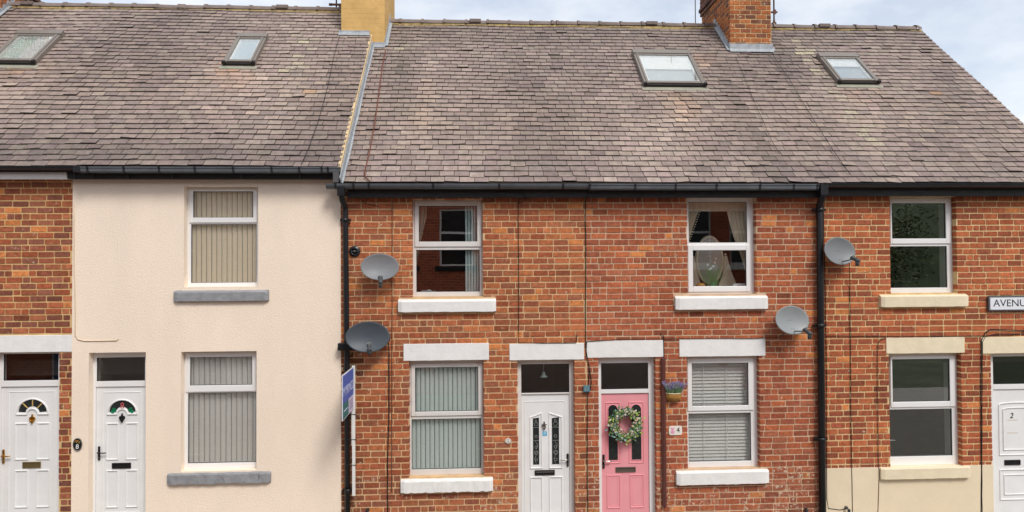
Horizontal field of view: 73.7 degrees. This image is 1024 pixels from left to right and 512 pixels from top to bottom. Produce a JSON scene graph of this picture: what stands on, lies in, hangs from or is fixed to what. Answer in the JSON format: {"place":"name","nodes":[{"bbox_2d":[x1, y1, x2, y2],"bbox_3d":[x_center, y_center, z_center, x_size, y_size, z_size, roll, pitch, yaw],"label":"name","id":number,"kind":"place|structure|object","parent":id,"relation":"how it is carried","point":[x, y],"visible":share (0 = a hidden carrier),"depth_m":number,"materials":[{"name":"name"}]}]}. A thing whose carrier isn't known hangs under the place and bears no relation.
{"place":"outdoors","nodes":[
{"label":"outdoors","id":0,"kind":"place"},
{"bbox_2d":[40,0,1023,123],"label":"sky","id":1,"kind":"structure","parent":0,"point":[984,37],"materials":[{"name":"white"}]},
{"bbox_2d":[698,255,730,285],"bbox_3d":[3.292,0.280,11.107,0.578,0.599,0.096,0,-1,-3],"label":"potted plant","id":2,"kind":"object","parent":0,"point":[713,282],"depth_m":11.09,"materials":[{"name":"green plant"}]},
{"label":"pavement","id":3,"kind":"structure","parent":0,"visible":0},
{"bbox_2d":[0,0,183,511],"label":"terraced house","id":4,"kind":"structure","parent":3,"relation":"on","point":[66,68],"depth_m":10.36,"materials":[{"name":"brick"}]},
{"bbox_2d":[0,352,59,511],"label":"door","id":5,"kind":"structure","parent":4,"relation":"in","point":[29,409],"depth_m":10.35,"materials":[{"name":"white plastic"}]},
{"bbox_2d":[0,30,65,68],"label":"roof window","id":6,"kind":"structure","parent":4,"relation":"in","point":[25,49],"depth_m":12.57,"materials":[{"name":"glass"}]},
{"bbox_2d":[62,4,371,511],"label":"terraced house","id":7,"kind":"structure","parent":3,"relation":"on","point":[221,98],"depth_m":10.44,"materials":[{"name":"paint"}]},
{"bbox_2d":[73,438,81,450],"bbox_3d":[-6.519,2.828,10.242,0.137,0.193,0.016,0,-1,-3],"label":"number plaque","id":8,"kind":"object","parent":7,"relation":"attached to","point":[77,444],"visible":1,"depth_m":10.24,"materials":[{"name":"black ceramic"}]},
{"bbox_2d":[73,205,118,340],"bbox_3d":[-6.277,0.256,10.304,0.668,2.061,0.016,0,-1,-3],"label":"cable","id":9,"kind":"object","parent":7,"relation":"attached to","point":[74,288],"visible":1,"depth_m":10.29,"materials":[{"name":"plastic"}]},
{"bbox_2d":[93,352,145,511],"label":"door","id":10,"kind":"structure","parent":7,"relation":"in","point":[119,406],"depth_m":10.42,"materials":[{"name":"white plastic"}]},
{"bbox_2d":[167,351,270,484],"bbox_3d":[-4.448,2.455,10.552,1.536,2.000,0.482,0,-1,-3],"label":"window","id":11,"kind":"structure","parent":7,"relation":"in","point":[207,478],"depth_m":10.47,"materials":[{"name":"white plastic"}]},
{"bbox_2d":[173,187,268,301],"bbox_3d":[-4.435,-0.182,10.601,1.414,1.755,0.479,0,-1,-3],"label":"window","id":12,"kind":"structure","parent":7,"relation":"in","point":[179,295],"depth_m":10.52,"materials":[{"name":"white plastic"}]},
{"bbox_2d":[190,357,255,461],"bbox_3d":[-4.442,2.342,10.591,1.154,1.752,0.050,0,-1,-3],"label":"vertical blind","id":13,"kind":"object","parent":7,"relation":"attached to","point":[217,370],"visible":0.58,"depth_m":10.57,"materials":[{"name":"fabric"}]},
{"bbox_2d":[193,192,255,281],"bbox_3d":[-4.446,-0.309,10.638,1.098,1.480,0.050,0,-1,-3],"label":"vertical blind","id":14,"kind":"object","parent":7,"relation":"attached to","point":[226,253],"visible":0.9,"depth_m":10.62,"materials":[{"name":"fabric"}]},
{"bbox_2d":[219,33,268,69],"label":"roof window","id":15,"kind":"structure","parent":7,"relation":"in","point":[246,49],"depth_m":12.74,"materials":[{"name":"glass"}]},
{"bbox_2d":[301,36,339,164],"bbox_3d":[-3.248,-2.866,11.862,0.076,3.055,3.164,0,-1,-4],"label":"cable","id":16,"kind":"object","parent":7,"relation":"attached to","point":[322,105],"visible":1,"depth_m":11.43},
{"bbox_2d":[329,0,340,6],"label":"aerial mast","id":17,"kind":"object","parent":7,"relation":"on","point":[336,4],"visible":0.71,"depth_m":14.50,"materials":[{"name":"metal"}]},
{"bbox_2d":[326,0,589,511],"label":"terraced house","id":18,"kind":"structure","parent":3,"relation":"on","point":[472,112],"depth_m":10.70,"materials":[{"name":"brick"}]},
{"bbox_2d":[342,365,356,495],"bbox_3d":[-2.446,2.646,9.972,0.195,1.969,0.950,0,-1,-3],"label":"estate board","id":19,"kind":"object","parent":18,"relation":"attached to","point":[348,391],"visible":1,"depth_m":10.27,"materials":[{"name":"white plastic"}]},
{"bbox_2d":[349,246,359,256],"bbox_3d":[-2.427,-0.072,10.521,0.170,0.170,0.052,0,-1,-3],"label":"flue vent","id":20,"kind":"object","parent":18,"relation":"attached to","point":[354,251],"visible":1,"depth_m":10.52,"materials":[{"name":"black plastic"}]},
{"bbox_2d":[338,321,389,354],"bbox_3d":[-2.268,1.230,10.408,0.744,0.470,0.494,-1,-1,31],"label":"satellite dish","id":21,"kind":"object","parent":18,"relation":"attached to","point":[368,337],"visible":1,"depth_m":10.35,"materials":[{"name":"grey metal"}]},
{"bbox_2d":[387,342,389,511],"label":"cable","id":22,"kind":"object","parent":21,"relation":"hanging from","point":[388,422],"visible":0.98,"depth_m":10.50,"materials":[{"name":"black plastic"}]},
{"bbox_2d":[364,49,385,181],"bbox_3d":[-2.366,-2.594,11.864,0.113,3.003,3.113,0,-1,-6],"label":"cable","id":23,"kind":"object","parent":18,"relation":"attached to","point":[375,119],"visible":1,"depth_m":11.52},
{"bbox_2d":[361,253,398,287],"bbox_3d":[-1.990,0.216,10.344,0.440,0.511,0.429,-1,-1,35],"label":"satellite dish","id":24,"kind":"object","parent":18,"relation":"attached to","point":[380,267],"visible":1,"depth_m":10.38,"materials":[{"name":"grey metal"}]},
{"bbox_2d":[391,201,392,491],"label":"cable","id":25,"kind":"object","parent":18,"relation":"attached to","point":[391,368],"visible":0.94,"depth_m":10.51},
{"bbox_2d":[417,206,426,261],"bbox_3d":[-1.449,-0.285,10.905,0.180,1.065,0.024,0,-1,-3],"label":"curtain","id":26,"kind":"object","parent":18,"relation":"hanging from","point":[422,213],"visible":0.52,"depth_m":10.91,"materials":[{"name":"white fabric"}]},
{"bbox_2d":[412,367,480,468],"bbox_3d":[-1.014,2.503,10.773,1.158,1.737,0.050,0,-1,-3],"label":"vertical blind","id":27,"kind":"object","parent":18,"relation":"attached to","point":[441,458],"visible":0.65,"depth_m":10.76,"materials":[{"name":"fabric"}]},
{"bbox_2d":[398,200,495,312],"bbox_3d":[-1.018,-0.006,10.783,1.512,1.758,0.479,0,-1,-3],"label":"window","id":28,"kind":"structure","parent":18,"relation":"in","point":[404,305],"depth_m":10.70,"materials":[{"name":"white plastic"}]},
{"bbox_2d":[401,360,492,493],"bbox_3d":[-1.018,2.633,10.735,1.419,2.019,0.482,0,-1,-3],"label":"window","id":29,"kind":"structure","parent":18,"relation":"in","point":[433,485],"depth_m":10.65,"materials":[{"name":"white plastic"}]},
{"bbox_2d":[465,206,478,290],"bbox_3d":[-0.617,-0.143,10.842,0.276,1.466,0.050,0,-1,-3],"label":"curtain","id":30,"kind":"object","parent":18,"relation":"attached to","point":[470,280],"visible":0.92,"depth_m":10.83,"materials":[{"name":"fabric"}]},
{"bbox_2d":[501,191,525,202],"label":"cable","id":31,"kind":"object","parent":18,"relation":"attached to","point":[514,191],"visible":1,"depth_m":10.52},
{"bbox_2d":[540,364,546,377],"bbox_3d":[0.506,1.808,10.893,0.124,0.250,0.124,0,-1,-3],"label":"pendant lamp","id":32,"kind":"object","parent":18,"relation":"hanging from","point":[543,375],"visible":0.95,"depth_m":10.87,"materials":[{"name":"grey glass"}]},
{"bbox_2d":[517,360,574,511],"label":"door","id":33,"kind":"structure","parent":18,"relation":"in","point":[545,419],"depth_m":10.77,"materials":[{"name":"white plastic"}]},
{"bbox_2d":[518,198,576,343],"bbox_3d":[0.555,0.219,10.685,0.926,2.301,0.012,0,-1,-3],"label":"cable","id":34,"kind":"object","parent":18,"relation":"attached to","point":[518,279],"visible":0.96,"depth_m":10.66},
{"bbox_2d":[553,20,831,511],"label":"terraced house","id":35,"kind":"structure","parent":3,"relation":"on","point":[669,118],"depth_m":10.87,"materials":[{"name":"brick"}]},
{"bbox_2d":[583,385,589,391],"bbox_3d":[1.166,2.075,10.672,0.104,0.100,0.046,0,-1,-3],"label":"junction box","id":36,"kind":"object","parent":35,"relation":"attached to","point":[586,388],"visible":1,"depth_m":10.65,"materials":[{"name":"blue plastic"}]},
{"bbox_2d":[585,198,591,511],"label":"cable","id":37,"kind":"object","parent":35,"relation":"attached to","point":[586,354],"visible":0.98,"depth_m":10.69,"materials":[{"name":"black plastic"}]},
{"bbox_2d":[598,357,654,511],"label":"door","id":38,"kind":"structure","parent":35,"relation":"in","point":[626,472],"depth_m":10.84,"materials":[{"name":"pink plastic"}]},
{"bbox_2d":[605,406,645,444],"bbox_3d":[1.777,2.657,10.740,0.647,0.624,0.166,0,-1,-3],"label":"door wreath","id":39,"kind":"object","parent":38,"relation":"attached to","point":[631,434],"depth_m":10.71,"materials":[{"name":"green plant"}]},
{"bbox_2d":[661,358,666,506],"bbox_3d":[2.386,2.765,10.723,0.064,2.322,0.049,0,-1,-3],"label":"cable conduit","id":40,"kind":"object","parent":35,"relation":"attached to","point":[663,430],"visible":1,"depth_m":10.70,"materials":[{"name":"brown plastic"}]},
{"bbox_2d":[631,49,709,90],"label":"roof window","id":41,"kind":"structure","parent":35,"relation":"in","point":[658,69],"depth_m":13.12,"materials":[{"name":"glass"}]},
{"bbox_2d":[662,381,687,401],"bbox_3d":[2.554,2.113,10.708,0.404,0.336,0.122,0,-1,-3],"label":"wall basket","id":42,"kind":"object","parent":35,"relation":"attached to","point":[673,393],"depth_m":10.68,"materials":[{"name":"wicker"}]},
{"bbox_2d":[669,426,681,434],"bbox_3d":[2.575,2.749,10.754,0.216,0.144,0.016,0,-1,-3],"label":"number plaque","id":43,"kind":"object","parent":35,"relation":"attached to","point":[675,430],"visible":1,"depth_m":10.75,"materials":[{"name":"white ceramic"}]},
{"bbox_2d":[587,334,783,341],"bbox_3d":[2.755,1.290,10.781,3.173,0.093,0.014,0,-1,-3],"label":"cable","id":44,"kind":"object","parent":35,"relation":"attached to","point":[696,338],"visible":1,"depth_m":10.79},
{"bbox_2d":[689,211,699,241],"bbox_3d":[2.981,-0.538,11.168,0.293,0.627,0.042,0,-1,-3],"label":"curtain","id":45,"kind":"object","parent":35,"relation":"hanging from","point":[692,217],"visible":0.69,"depth_m":11.16,"materials":[{"name":"beige fabric"}]},
{"bbox_2d":[693,236,735,285],"bbox_3d":[3.331,0.110,11.369,0.884,0.904,0.046,0,-1,-3],"label":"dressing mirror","id":46,"kind":"object","parent":35,"relation":"attached to","point":[728,279],"visible":0.62,"depth_m":11.36,"materials":[{"name":"beige"}]},
{"bbox_2d":[689,202,744,211],"bbox_3d":[3.379,-0.833,11.165,1.125,0.209,0.024,0,-1,-3],"label":"pelmet","id":47,"kind":"object","parent":35,"relation":"attached to","point":[716,206],"visible":0.65,"depth_m":11.16,"materials":[{"name":"beige fabric"}]},
{"bbox_2d":[727,211,745,269],"bbox_3d":[3.703,-0.303,11.202,0.446,1.106,0.042,0,-1,-3],"label":"curtain","id":48,"kind":"object","parent":47,"relation":"hanging from","point":[737,221],"visible":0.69,"depth_m":11.21,"materials":[{"name":"beige fabric"}]},
{"bbox_2d":[689,363,749,460],"bbox_3d":[3.316,2.480,11.018,1.083,1.715,0.050,0,-1,-3],"label":"venetian blind","id":49,"kind":"object","parent":35,"relation":"attached to","point":[719,436],"visible":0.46,"depth_m":11.03,"materials":[{"name":"white plastic"}]},
{"bbox_2d":[675,198,767,309],"bbox_3d":[3.302,-0.042,11.017,1.489,1.790,0.479,0,-1,-3],"label":"window","id":50,"kind":"structure","parent":35,"relation":"in","point":[760,301],"depth_m":10.93,"materials":[{"name":"white plastic"}]},
{"bbox_2d":[676,356,768,485],"bbox_3d":[3.303,2.597,10.970,1.482,2.004,0.479,0,-1,-3],"label":"window","id":51,"kind":"structure","parent":35,"relation":"in","point":[739,476],"depth_m":10.89,"materials":[{"name":"white plastic"}]},
{"bbox_2d":[733,283,744,285],"bbox_3d":[3.690,0.512,11.094,0.200,0.130,0.019,0,-1,-3],"label":"white card","id":52,"kind":"object","parent":35,"relation":"on","point":[740,284],"visible":0.3,"depth_m":11.09,"materials":[{"name":"paper"}]},
{"bbox_2d":[736,58,778,152],"bbox_3d":[4.430,-2.849,12.473,0.040,2.381,2.478,0,-1,3],"label":"cable","id":53,"kind":"object","parent":35,"relation":"attached to","point":[756,106],"visible":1,"depth_m":12.25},
{"bbox_2d":[775,306,812,338],"bbox_3d":[4.412,1.024,10.677,0.532,0.491,0.405,-1,-1,24],"label":"satellite dish","id":54,"kind":"object","parent":35,"relation":"attached to","point":[793,320],"visible":1,"depth_m":10.71,"materials":[{"name":"grey metal"}]},
{"bbox_2d":[699,0,1023,511],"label":"terraced house","id":55,"kind":"structure","parent":3,"relation":"on","point":[922,131],"depth_m":11.12,"materials":[{"name":"brick"}]},
{"bbox_2d":[771,0,777,24],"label":"aerial mast","id":56,"kind":"object","parent":55,"relation":"on","point":[774,11],"visible":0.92,"depth_m":14.90,"materials":[{"name":"metal"}]},
{"bbox_2d":[772,54,849,173],"bbox_3d":[5.323,-2.705,12.361,0.041,2.864,2.966,0,-1,-1],"label":"cable","id":57,"kind":"object","parent":55,"relation":"attached to","point":[811,116],"visible":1,"depth_m":12.09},
{"bbox_2d":[823,204,843,509],"bbox_3d":[5.160,1.606,10.905,0.340,4.887,0.024,0,-1,-3],"label":"cable","id":58,"kind":"object","parent":55,"relation":"attached to","point":[826,375],"visible":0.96,"depth_m":10.89,"materials":[{"name":"black plastic"}]},
{"bbox_2d":[824,237,860,265],"bbox_3d":[5.192,-0.072,10.733,0.510,0.458,0.402,-1,-1,27],"label":"satellite dish","id":59,"kind":"object","parent":55,"relation":"attached to","point":[839,250],"visible":1,"depth_m":10.77,"materials":[{"name":"grey metal"}]},
{"bbox_2d":[816,52,883,87],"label":"roof window","id":60,"kind":"structure","parent":55,"relation":"in","point":[847,70],"depth_m":13.35,"materials":[{"name":"glass"}]},
{"bbox_2d":[849,263,852,511],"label":"cable","id":61,"kind":"object","parent":55,"relation":"attached to","point":[850,394],"visible":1,"depth_m":10.91,"materials":[{"name":"black plastic"}]},
{"bbox_2d":[877,338,884,506],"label":"cable","id":62,"kind":"object","parent":55,"relation":"attached to","point":[877,415],"visible":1,"depth_m":10.93,"materials":[{"name":"black plastic"}]},
{"bbox_2d":[879,197,968,306],"bbox_3d":[6.619,-0.068,11.197,1.454,1.786,0.479,0,-1,-3],"label":"window","id":63,"kind":"structure","parent":55,"relation":"in","point":[944,242],"depth_m":11.13,"materials":[{"name":"white plastic"}]},
{"bbox_2d":[880,353,970,479],"bbox_3d":[6.605,2.570,11.149,1.481,1.998,0.479,0,-1,-3],"label":"window","id":64,"kind":"structure","parent":55,"relation":"in","point":[949,404],"depth_m":11.09,"materials":[{"name":"white plastic"}]},
{"bbox_2d":[897,334,1018,336],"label":"cable","id":65,"kind":"object","parent":55,"relation":"attached to","point":[941,336],"visible":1,"depth_m":11.00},
{"bbox_2d":[980,329,1023,511],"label":"cable","id":66,"kind":"object","parent":55,"relation":"attached to","point":[981,405],"visible":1,"depth_m":11.02,"materials":[{"name":"black plastic"}]},
{"bbox_2d":[982,333,1023,511],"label":"cable","id":67,"kind":"object","parent":55,"relation":"attached to","point":[982,385],"visible":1,"depth_m":11.03,"materials":[{"name":"black plastic"}]},
{"bbox_2d":[987,295,1023,310],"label":"street sign","id":68,"kind":"object","parent":55,"relation":"attached to","point":[1006,303],"visible":1,"depth_m":11.05,"materials":[{"name":"white metal"}]},
{"bbox_2d":[990,353,1023,511],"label":"door","id":69,"kind":"structure","parent":55,"relation":"in","point":[1007,399],"depth_m":11.18,"materials":[{"name":"white plastic"}]}
]}

